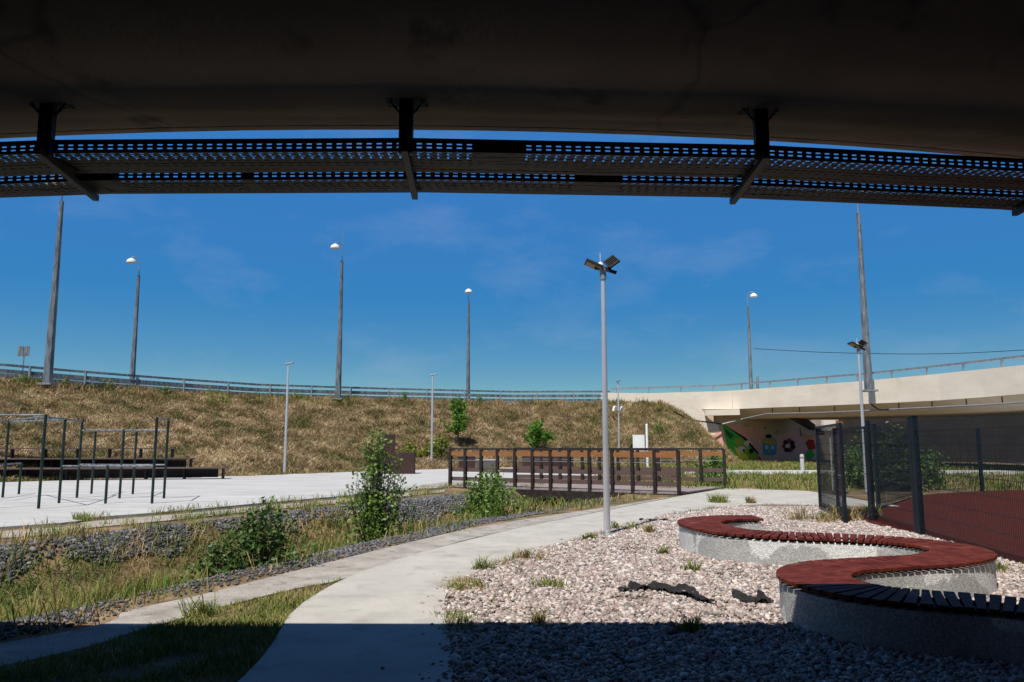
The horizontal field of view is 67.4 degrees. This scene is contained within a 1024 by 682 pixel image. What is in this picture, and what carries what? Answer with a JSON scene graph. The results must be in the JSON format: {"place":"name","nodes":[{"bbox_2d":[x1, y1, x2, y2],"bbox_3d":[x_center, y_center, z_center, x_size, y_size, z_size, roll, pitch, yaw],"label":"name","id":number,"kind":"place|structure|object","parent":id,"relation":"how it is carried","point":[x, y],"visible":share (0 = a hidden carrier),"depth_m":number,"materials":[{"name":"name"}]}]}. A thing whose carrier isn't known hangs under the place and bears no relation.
{"place":"outdoors","nodes":[
{"label":"outdoors","id":0,"kind":"place"},
{"bbox_2d":[0,576,340,681],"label":"path grass","id":1,"kind":"structure","parent":0,"point":[220,631],"depth_m":6.27,"materials":[{"name":"plant"}]},
{"bbox_2d":[0,497,669,666],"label":"old path","id":2,"kind":"structure","parent":0,"point":[33,648],"depth_m":8.78,"materials":[{"name":"grey concrete"}]},
{"bbox_2d":[0,381,1023,681],"bbox_3d":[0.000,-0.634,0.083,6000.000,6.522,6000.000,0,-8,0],"label":"ground","id":3,"kind":"structure","parent":0,"point":[126,569],"depth_m":19.84,"materials":[{"name":"green plant"}]},
{"bbox_2d":[11,373,29,385],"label":"bush","id":4,"kind":"object","parent":3,"relation":"on","point":[24,378],"visible":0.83,"depth_m":45.21,"materials":[{"name":"green plant"}]},
{"bbox_2d":[36,178,63,384],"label":"street lamp","id":5,"kind":"object","parent":3,"relation":"on","point":[49,357],"visible":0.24,"depth_m":46.10,"materials":[{"name":"metal"}]},
{"bbox_2d":[58,376,70,387],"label":"bush","id":6,"kind":"object","parent":3,"relation":"on","point":[66,379],"visible":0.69,"depth_m":47.01,"materials":[{"name":"green plant"}]},
{"bbox_2d":[94,377,113,389],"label":"bush","id":7,"kind":"object","parent":3,"relation":"on","point":[110,386],"visible":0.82,"depth_m":48.51,"materials":[{"name":"green plant"}]},
{"bbox_2d":[126,256,139,384],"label":"street lamp","id":8,"kind":"object","parent":3,"relation":"on","point":[131,260],"visible":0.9,"depth_m":58.53,"materials":[{"name":"metal"}]},
{"bbox_2d":[158,383,169,394],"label":"bush","id":9,"kind":"object","parent":3,"relation":"on","point":[167,389],"visible":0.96,"depth_m":50.96,"materials":[{"name":"green plant"}]},
{"bbox_2d":[167,588,226,616],"bbox_3d":[-3.088,2.570,7.561,0.583,0.248,0.494,2,-8,-15],"label":"grass tuft","id":10,"kind":"object","parent":3,"relation":"on","point":[202,608],"visible":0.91,"depth_m":7.52,"materials":[{"name":"plant"}]},
{"bbox_2d":[179,533,243,582],"bbox_3d":[-4.006,3.094,10.383,1.058,0.964,0.967,-3,-8,19],"label":"bush","id":11,"kind":"object","parent":3,"relation":"on","point":[212,567],"visible":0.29,"depth_m":10.37,"materials":[{"name":"green plant"}]},
{"bbox_2d":[204,386,234,404],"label":"bush","id":12,"kind":"object","parent":3,"relation":"on","point":[211,397],"visible":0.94,"depth_m":52.01,"materials":[{"name":"green plant"}]},
{"bbox_2d":[0,490,444,538],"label":"verge strip","id":13,"kind":"object","parent":3,"relation":"on","point":[164,518],"visible":0.26,"depth_m":16.72,"materials":[{"name":"soil"},{"name":"dry grass"}]},
{"bbox_2d":[0,482,473,539],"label":"verge weeds","id":14,"kind":"object","parent":13,"relation":"on","point":[79,516],"visible":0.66,"depth_m":18.25,"materials":[{"name":"plant"}]},
{"bbox_2d":[204,495,316,571],"bbox_3d":[-3.546,2.913,10.916,1.568,1.408,1.643,3,-8,-18],"label":"bush","id":15,"kind":"object","parent":3,"relation":"on","point":[267,547],"visible":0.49,"depth_m":10.75,"materials":[{"name":"green plant"}]},
{"bbox_2d":[289,390,305,398],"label":"bush","id":16,"kind":"object","parent":3,"relation":"on","point":[295,395],"visible":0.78,"depth_m":56.99,"materials":[{"name":"green plant"}]},
{"bbox_2d":[0,373,598,401],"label":"guardrail","id":17,"kind":"object","parent":3,"relation":"on","point":[185,386],"visible":0.13,"depth_m":58.71,"materials":[{"name":"metal"}]},
{"bbox_2d":[0,363,610,401],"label":"guardrail","id":18,"kind":"object","parent":3,"relation":"on","point":[29,372],"visible":0.83,"depth_m":56.88,"materials":[{"name":"metal"}]},
{"bbox_2d":[0,492,613,638],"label":"rubble","id":19,"kind":"object","parent":3,"relation":"on","point":[448,500],"visible":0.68,"depth_m":13.57,"materials":[{"name":"gravel"}]},
{"bbox_2d":[0,374,665,481],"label":"crest weeds","id":20,"kind":"object","parent":3,"relation":"on","point":[256,396],"visible":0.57,"depth_m":51.78,"materials":[{"name":"plant"}]},
{"bbox_2d":[330,237,343,399],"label":"street lamp","id":21,"kind":"object","parent":3,"relation":"on","point":[335,246],"visible":0.98,"depth_m":58.92,"materials":[{"name":"metal"}]},
{"bbox_2d":[334,390,358,403],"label":"bush","id":22,"kind":"object","parent":3,"relation":"on","point":[354,395],"visible":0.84,"depth_m":57.60,"materials":[{"name":"green plant"}]},
{"bbox_2d":[0,479,698,641],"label":"ditch grass","id":23,"kind":"structure","parent":3,"relation":"on","point":[56,603],"depth_m":13.35,"materials":[{"name":"plant"}]},
{"bbox_2d":[0,375,740,481],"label":"embankment grass","id":24,"kind":"structure","parent":3,"relation":"on","point":[122,407],"depth_m":48.42,"materials":[{"name":"plant"}]},
{"bbox_2d":[333,425,417,544],"bbox_3d":[-2.593,2.785,14.379,1.506,2.423,1.467,0,-8,0],"label":"young tree","id":25,"kind":"object","parent":3,"relation":"on","point":[376,511],"visible":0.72,"depth_m":14.23,"materials":[{"name":"green plant"}]},
{"bbox_2d":[400,438,428,457],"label":"bush","id":26,"kind":"object","parent":3,"relation":"on","point":[412,449],"visible":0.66,"depth_m":49.13,"materials":[{"name":"green plant"}]},
{"bbox_2d":[430,374,436,460],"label":"park lamp","id":27,"kind":"object","parent":3,"relation":"on","point":[431,454],"visible":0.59,"depth_m":49.19,"materials":[{"name":"silver metal"}]},
{"bbox_2d":[420,433,451,456],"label":"bush","id":28,"kind":"object","parent":3,"relation":"on","point":[439,447],"visible":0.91,"depth_m":50.30,"materials":[{"name":"green plant"}]},
{"bbox_2d":[434,395,469,444],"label":"sapling","id":29,"kind":"object","parent":3,"relation":"on","point":[459,416],"visible":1,"depth_m":53.14,"materials":[{"name":"green plant"}]},
{"bbox_2d":[465,287,471,397],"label":"street lamp","id":30,"kind":"object","parent":3,"relation":"on","point":[468,290],"visible":0.91,"depth_m":72.42,"materials":[{"name":"metal"}]},
{"bbox_2d":[450,464,528,521],"bbox_3d":[-0.519,3.842,18.490,1.781,1.757,2.283,7,-11,-44],"label":"bush","id":31,"kind":"object","parent":3,"relation":"on","point":[491,493],"visible":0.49,"depth_m":18.29,"materials":[{"name":"green plant"}]},
{"bbox_2d":[0,0,1023,158],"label":"road overpass","id":32,"kind":"object","parent":3,"relation":"on","point":[940,76],"visible":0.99,"depth_m":4.23,"materials":[{"name":"concrete"}]},
{"bbox_2d":[29,102,98,200],"bbox_3d":[-2.800,-1.214,4.951,0.259,0.357,0.905,0,-8,0],"label":"tray hanger","id":33,"kind":"object","parent":32,"relation":"attached to","point":[43,149],"visible":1,"depth_m":4.60,"materials":[{"name":"black paint"}]},
{"bbox_2d":[0,138,1023,190],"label":"cable tray","id":34,"kind":"object","parent":33,"relation":"on","point":[493,156],"visible":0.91,"depth_m":4.77,"materials":[{"name":"metal"}]},
{"bbox_2d":[1,159,1013,178],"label":"power cable","id":35,"kind":"object","parent":34,"relation":"in","point":[467,160],"visible":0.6,"depth_m":4.82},
{"bbox_2d":[1,162,1023,183],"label":"power cable","id":36,"kind":"object","parent":34,"relation":"in","point":[528,166],"visible":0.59,"depth_m":4.90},
{"bbox_2d":[0,169,1023,209],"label":"cable tray","id":37,"kind":"object","parent":33,"relation":"on","point":[105,183],"visible":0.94,"depth_m":5.24,"materials":[{"name":"metal"}]},
{"bbox_2d":[7,184,1012,203],"bbox_3d":[0.441,-1.024,5.543,10.773,0.034,0.557,0,-8,-3],"label":"power cable","id":38,"kind":"object","parent":37,"relation":"in","point":[506,187],"visible":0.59,"depth_m":5.30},
{"bbox_2d":[8,181,1022,202],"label":"power cable","id":39,"kind":"object","parent":37,"relation":"in","point":[525,184],"visible":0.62,"depth_m":5.25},
{"bbox_2d":[21,188,1009,205],"bbox_3d":[0.442,-1.017,5.596,10.772,0.028,0.564,0,-8,-3],"label":"power cable","id":40,"kind":"object","parent":37,"relation":"in","point":[571,190],"visible":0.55,"depth_m":5.37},
{"bbox_2d":[385,98,427,199],"bbox_3d":[-0.630,-1.218,4.921,0.240,0.357,0.902,0,-8,0],"label":"tray hanger","id":41,"kind":"object","parent":32,"relation":"attached to","point":[406,111],"visible":1,"depth_m":4.57,"materials":[{"name":"black paint"}]},
{"bbox_2d":[729,108,778,204],"bbox_3d":[1.520,-1.203,5.030,0.240,0.357,0.902,0,-8,0],"label":"tray hanger","id":42,"kind":"object","parent":32,"relation":"attached to","point":[759,118],"visible":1,"depth_m":4.68,"materials":[{"name":"black paint"}]},
{"bbox_2d":[1012,204,1023,215],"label":"tray hanger","id":43,"kind":"object","parent":32,"relation":"attached to","point":[1019,210],"visible":1,"depth_m":5.65,"materials":[{"name":"black paint"}]},
{"bbox_2d":[510,495,536,508],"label":"bush","id":44,"kind":"object","parent":3,"relation":"on","point":[526,501],"visible":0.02,"depth_m":20.03,"materials":[{"name":"green plant"}]},
{"bbox_2d":[522,417,556,450],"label":"sapling","id":45,"kind":"object","parent":3,"relation":"on","point":[535,436],"visible":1,"depth_m":54.23,"materials":[{"name":"green plant"}]},
{"bbox_2d":[553,456,572,465],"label":"plaza block","id":46,"kind":"structure","parent":3,"relation":"on","point":[556,463],"depth_m":50.63,"materials":[{"name":"brown metal"}]},
{"bbox_2d":[238,488,893,681],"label":"footpath","id":47,"kind":"structure","parent":3,"relation":"on","point":[359,626],"depth_m":7.73,"materials":[{"name":"concrete"}]},
{"bbox_2d":[706,491,729,502],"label":"grass tuft","id":48,"kind":"object","parent":47,"relation":"on","point":[719,499],"visible":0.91,"depth_m":21.44,"materials":[{"name":"plant"}]},
{"bbox_2d":[745,495,756,502],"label":"grass tuft","id":49,"kind":"object","parent":47,"relation":"on","point":[749,500],"visible":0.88,"depth_m":21.19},
{"bbox_2d":[448,448,726,502],"bbox_3d":[2.739,5.221,28.472,9.382,2.480,4.334,-4,-9,28],"label":"footbridge","id":50,"kind":"object","parent":3,"relation":"on","point":[566,487],"visible":0.76,"depth_m":27.30,"materials":[{"name":"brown wood"}]},
{"bbox_2d":[612,380,624,460],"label":"park lamp","id":51,"kind":"object","parent":3,"relation":"on","point":[618,409],"visible":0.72,"depth_m":54.90,"materials":[{"name":"silver metal"}]},
{"bbox_2d":[633,435,644,466],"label":"info board","id":52,"kind":"object","parent":3,"relation":"on","point":[638,441],"visible":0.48,"depth_m":51.03,"materials":[{"name":"white paint"}]},
{"bbox_2d":[645,424,648,466],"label":"marker post","id":53,"kind":"object","parent":3,"relation":"on","point":[647,458],"visible":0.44,"depth_m":50.50,"materials":[{"name":"white paint"}]},
{"bbox_2d":[649,421,669,430],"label":"bush","id":54,"kind":"object","parent":3,"relation":"on","point":[657,424],"visible":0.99,"depth_m":59.47,"materials":[{"name":"green plant"}]},
{"bbox_2d":[660,464,685,481],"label":"bush","id":55,"kind":"object","parent":3,"relation":"on","point":[682,474],"visible":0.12,"depth_m":33.25,"materials":[{"name":"green plant"}]},
{"bbox_2d":[693,450,734,485],"bbox_3d":[8.048,5.073,30.777,1.714,1.560,1.992,-3,-8,21],"label":"bush","id":56,"kind":"object","parent":3,"relation":"on","point":[711,464],"visible":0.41,"depth_m":30.39,"materials":[{"name":"green plant"}]},
{"bbox_2d":[561,400,1023,490],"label":"meadow grass","id":57,"kind":"structure","parent":3,"relation":"on","point":[789,479],"depth_m":38.91,"materials":[{"name":"plant"}]},
{"bbox_2d":[601,365,1023,462],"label":"road overpass","id":58,"kind":"object","parent":3,"relation":"on","point":[771,437],"visible":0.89,"depth_m":62.08,"materials":[{"name":"beige concrete"}]},
{"bbox_2d":[747,291,757,388],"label":"street lamp","id":59,"kind":"object","parent":58,"relation":"on","point":[753,295],"visible":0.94,"depth_m":73.46,"materials":[{"name":"metal"}]},
{"bbox_2d":[611,355,1023,392],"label":"bridge railing","id":60,"kind":"object","parent":58,"relation":"on","point":[1001,359],"visible":0.89,"depth_m":55.73,"materials":[{"name":"metal"}]},
{"bbox_2d":[856,192,878,391],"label":"street lamp","id":61,"kind":"object","parent":58,"relation":"on","point":[868,377],"visible":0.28,"depth_m":50.79,"materials":[{"name":"metal"}]},
{"bbox_2d":[722,401,1023,424],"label":"pipe","id":62,"kind":"object","parent":58,"relation":"attached to","point":[883,410],"visible":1,"depth_m":50.94,"materials":[{"name":"metal"}]},
{"bbox_2d":[674,411,721,424],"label":"cable","id":63,"kind":"object","parent":62,"relation":"attached to","point":[699,420],"visible":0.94,"depth_m":62.42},
{"bbox_2d":[821,420,842,489],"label":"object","id":64,"kind":"object","parent":3,"relation":"on","point":[825,422],"visible":0.27,"depth_m":25.26,"materials":[{"name":"wood"}]},
{"bbox_2d":[832,446,863,487],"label":"bush","id":65,"kind":"object","parent":3,"relation":"on","point":[851,468],"visible":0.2,"depth_m":28.88,"materials":[{"name":"green plant"}]},
{"bbox_2d":[847,338,867,492],"bbox_3d":[11.976,2.516,26.272,0.678,5.270,0.260,2,-8,-14],"label":"park lamp","id":66,"kind":"object","parent":3,"relation":"on","point":[860,344],"visible":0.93,"depth_m":26.39,"materials":[{"name":"silver metal"}]},
{"bbox_2d":[844,421,947,491],"bbox_3d":[13.671,4.179,27.663,3.752,2.571,3.122,0,-8,0],"label":"bush","id":67,"kind":"object","parent":3,"relation":"on","point":[925,476],"visible":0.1,"depth_m":27.35,"materials":[{"name":"green plant"}]},
{"bbox_2d":[900,449,949,486],"bbox_3d":[15.873,4.885,29.183,2.053,1.553,1.426,4,-9,-30],"label":"bush","id":68,"kind":"object","parent":3,"relation":"on","point":[938,480],"visible":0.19,"depth_m":28.84,"materials":[{"name":"green plant"}]},
{"bbox_2d":[839,490,1023,562],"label":"sports court","id":69,"kind":"object","parent":3,"relation":"on","point":[901,518],"visible":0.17,"depth_m":16.80,"materials":[{"name":"red rubber"}]},
{"bbox_2d":[832,426,869,517],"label":"fence gate","id":70,"kind":"structure","parent":69,"relation":"on","point":[865,461],"depth_m":17.67,"materials":[{"name":"metal"}]},
{"bbox_2d":[852,503,883,516],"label":"grass tuft","id":71,"kind":"object","parent":69,"relation":"on","point":[878,511],"visible":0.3,"depth_m":17.55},
{"bbox_2d":[865,417,916,532],"bbox_3d":[7.640,2.666,15.510,0.105,2.162,2.576,-1,-8,7],"label":"fence","id":72,"kind":"object","parent":69,"relation":"on","point":[870,467],"visible":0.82,"depth_m":15.59,"materials":[{"name":"metal"}]},
{"bbox_2d":[871,424,1023,508],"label":"fence","id":73,"kind":"object","parent":69,"relation":"on","point":[901,489],"visible":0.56,"depth_m":23.32,"materials":[{"name":"metal"}]},
{"bbox_2d":[0,467,1023,529],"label":"plaza","id":74,"kind":"structure","parent":0,"point":[16,509],"depth_m":25.36,"materials":[{"name":"concrete"}]},
{"bbox_2d":[0,414,169,508],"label":"workout frame","id":75,"kind":"object","parent":74,"relation":"on","point":[121,465],"visible":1,"depth_m":22.72,"materials":[{"name":"black metal"}]},
{"bbox_2d":[0,448,227,479],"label":"bleachers","id":76,"kind":"object","parent":74,"relation":"on","point":[176,467],"visible":0.71,"depth_m":34.76,"materials":[{"name":"brown wood"}]},
{"bbox_2d":[283,362,293,472],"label":"park lamp","id":77,"kind":"object","parent":74,"relation":"on","point":[285,433],"visible":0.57,"depth_m":40.26,"materials":[{"name":"silver metal"}]},
{"bbox_2d":[383,434,395,473],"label":"steel planter","id":78,"kind":"object","parent":74,"relation":"on","point":[392,445],"visible":0.59,"depth_m":40.23,"materials":[{"name":"metal"}]},
{"bbox_2d":[395,452,415,473],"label":"steel planter","id":79,"kind":"object","parent":74,"relation":"on","point":[408,462],"visible":0.74,"depth_m":40.24,"materials":[{"name":"metal"}]},
{"bbox_2d":[409,481,476,488],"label":"bridge ramp","id":80,"kind":"structure","parent":74,"relation":"on","point":[443,483],"depth_m":30.04,"materials":[{"name":"grey concrete"}]},
{"bbox_2d":[458,456,475,467],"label":"plaza block","id":81,"kind":"structure","parent":74,"relation":"on","point":[470,464],"depth_m":44.15,"materials":[{"name":"concrete"}]},
{"bbox_2d":[475,459,494,467],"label":"plaza block","id":82,"kind":"structure","parent":74,"relation":"on","point":[486,464],"depth_m":46.11,"materials":[{"name":"concrete"}]},
{"bbox_2d":[522,456,548,465],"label":"plaza block","id":83,"kind":"structure","parent":74,"relation":"on","point":[526,460],"depth_m":47.53,"materials":[{"name":"concrete"}]},
{"bbox_2d":[800,454,804,469],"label":"bollard","id":84,"kind":"object","parent":74,"relation":"on","point":[802,466],"visible":0.87,"depth_m":45.36,"materials":[{"name":"metal"}]},
{"bbox_2d":[0,130,1023,401],"label":"sky","id":85,"kind":"structure","parent":0,"point":[235,287],"materials":[{"name":"blue"}]},
{"bbox_2d":[380,505,1023,681],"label":"gravel","id":86,"kind":"structure","parent":0,"point":[766,653],"depth_m":7.03,"materials":[{"name":"gravel"}]},
{"bbox_2d":[446,579,489,591],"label":"grass tuft","id":87,"kind":"object","parent":86,"relation":"on","point":[481,585],"visible":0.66,"depth_m":8.78,"materials":[{"name":"plant"}]},
{"bbox_2d":[470,554,497,569],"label":"grass tuft","id":88,"kind":"object","parent":86,"relation":"on","point":[482,566],"visible":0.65,"depth_m":10.16,"materials":[{"name":"plant"}]},
{"bbox_2d":[506,547,551,559],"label":"grass tuft","id":89,"kind":"object","parent":86,"relation":"on","point":[525,554],"visible":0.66,"depth_m":11.08,"materials":[{"name":"plant"}]},
{"bbox_2d":[526,606,551,626],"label":"grass tuft","id":90,"kind":"object","parent":86,"relation":"on","point":[539,618],"visible":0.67,"depth_m":7.13,"materials":[{"name":"plant"}]},
{"bbox_2d":[529,575,571,589],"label":"grass tuft","id":91,"kind":"object","parent":86,"relation":"on","point":[548,583],"visible":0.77,"depth_m":8.98,"materials":[{"name":"plant"}]},
{"bbox_2d":[582,531,599,539],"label":"grass tuft","id":92,"kind":"object","parent":86,"relation":"on","point":[591,535],"visible":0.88,"depth_m":13.37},
{"bbox_2d":[584,255,619,534],"bbox_3d":[1.735,0.933,14.439,0.678,5.300,0.260,0,-8,0],"label":"park lamp","id":93,"kind":"object","parent":86,"relation":"on","point":[611,261],"visible":0.95,"depth_m":14.41,"materials":[{"name":"silver metal"}]},
{"bbox_2d":[430,502,818,653],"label":"edge weeds","id":94,"kind":"object","parent":86,"relation":"on","point":[457,585],"visible":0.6,"depth_m":8.45,"materials":[{"name":"plant"}]},
{"bbox_2d":[610,519,638,529],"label":"grass tuft","id":95,"kind":"object","parent":86,"relation":"on","point":[617,525],"visible":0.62,"depth_m":14.93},
{"bbox_2d":[640,522,657,532],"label":"grass tuft","id":96,"kind":"object","parent":86,"relation":"on","point":[650,529],"visible":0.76,"depth_m":14.32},
{"bbox_2d":[654,544,669,553],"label":"grass tuft","id":97,"kind":"object","parent":86,"relation":"on","point":[664,549],"visible":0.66,"depth_m":11.56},
{"bbox_2d":[618,580,716,602],"bbox_3d":[1.807,2.764,8.488,1.360,0.094,0.715,-7,-10,41],"label":"fabric scrap","id":98,"kind":"object","parent":86,"relation":"on","point":[678,587],"visible":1,"depth_m":8.65,"materials":[{"name":"fabric"}]},
{"bbox_2d":[657,607,707,632],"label":"grass tuft","id":99,"kind":"object","parent":86,"relation":"on","point":[688,625],"visible":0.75,"depth_m":6.83,"materials":[{"name":"plant"}]},
{"bbox_2d":[680,558,706,570],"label":"grass tuft","id":100,"kind":"object","parent":86,"relation":"on","point":[692,567],"visible":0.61,"depth_m":10.04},
{"bbox_2d":[731,589,773,602],"bbox_3d":[2.553,2.718,8.151,0.370,0.094,0.464,0,-8,0],"label":"fabric scrap","id":101,"kind":"object","parent":86,"relation":"on","point":[742,596],"visible":0.97,"depth_m":8.15,"materials":[{"name":"fabric"}]},
{"bbox_2d":[772,501,870,522],"bbox_3d":[6.646,3.669,16.539,2.355,0.412,1.471,0,-8,0],"label":"grass tuft","id":102,"kind":"object","parent":86,"relation":"on","point":[832,517],"visible":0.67,"depth_m":16.48,"materials":[{"name":"plant"}]},
{"bbox_2d":[815,423,847,522],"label":"fence gate","id":103,"kind":"structure","parent":86,"relation":"on","point":[820,462],"depth_m":17.37,"materials":[{"name":"metal"}]},
{"bbox_2d":[677,515,1023,665],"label":"curved bench","id":104,"kind":"object","parent":86,"relation":"on","point":[907,594],"visible":0.99,"depth_m":7.29,"materials":[{"name":"concrete"}]},
{"bbox_2d":[909,411,1023,560],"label":"fence","id":105,"kind":"object","parent":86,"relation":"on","point":[918,474],"visible":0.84,"depth_m":12.24,"materials":[{"name":"metal"}]},
{"bbox_2d":[995,560,1023,572],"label":"grass tuft","id":106,"kind":"object","parent":86,"relation":"on","point":[1001,567],"visible":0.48,"depth_m":9.99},
{"bbox_2d":[754,348,1019,353],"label":"overhead wire","id":107,"kind":"object","parent":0,"point":[888,353],"visible":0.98,"depth_m":71.54,"materials":[{"name":"metal"}]},
{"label":"ring road","id":108,"kind":"structure","parent":0,"visible":0},
{"bbox_2d":[17,346,29,374],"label":"road sign","id":109,"kind":"object","parent":108,"relation":"on","point":[25,352],"visible":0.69,"depth_m":47.45,"materials":[{"name":"metal"}]}
]}

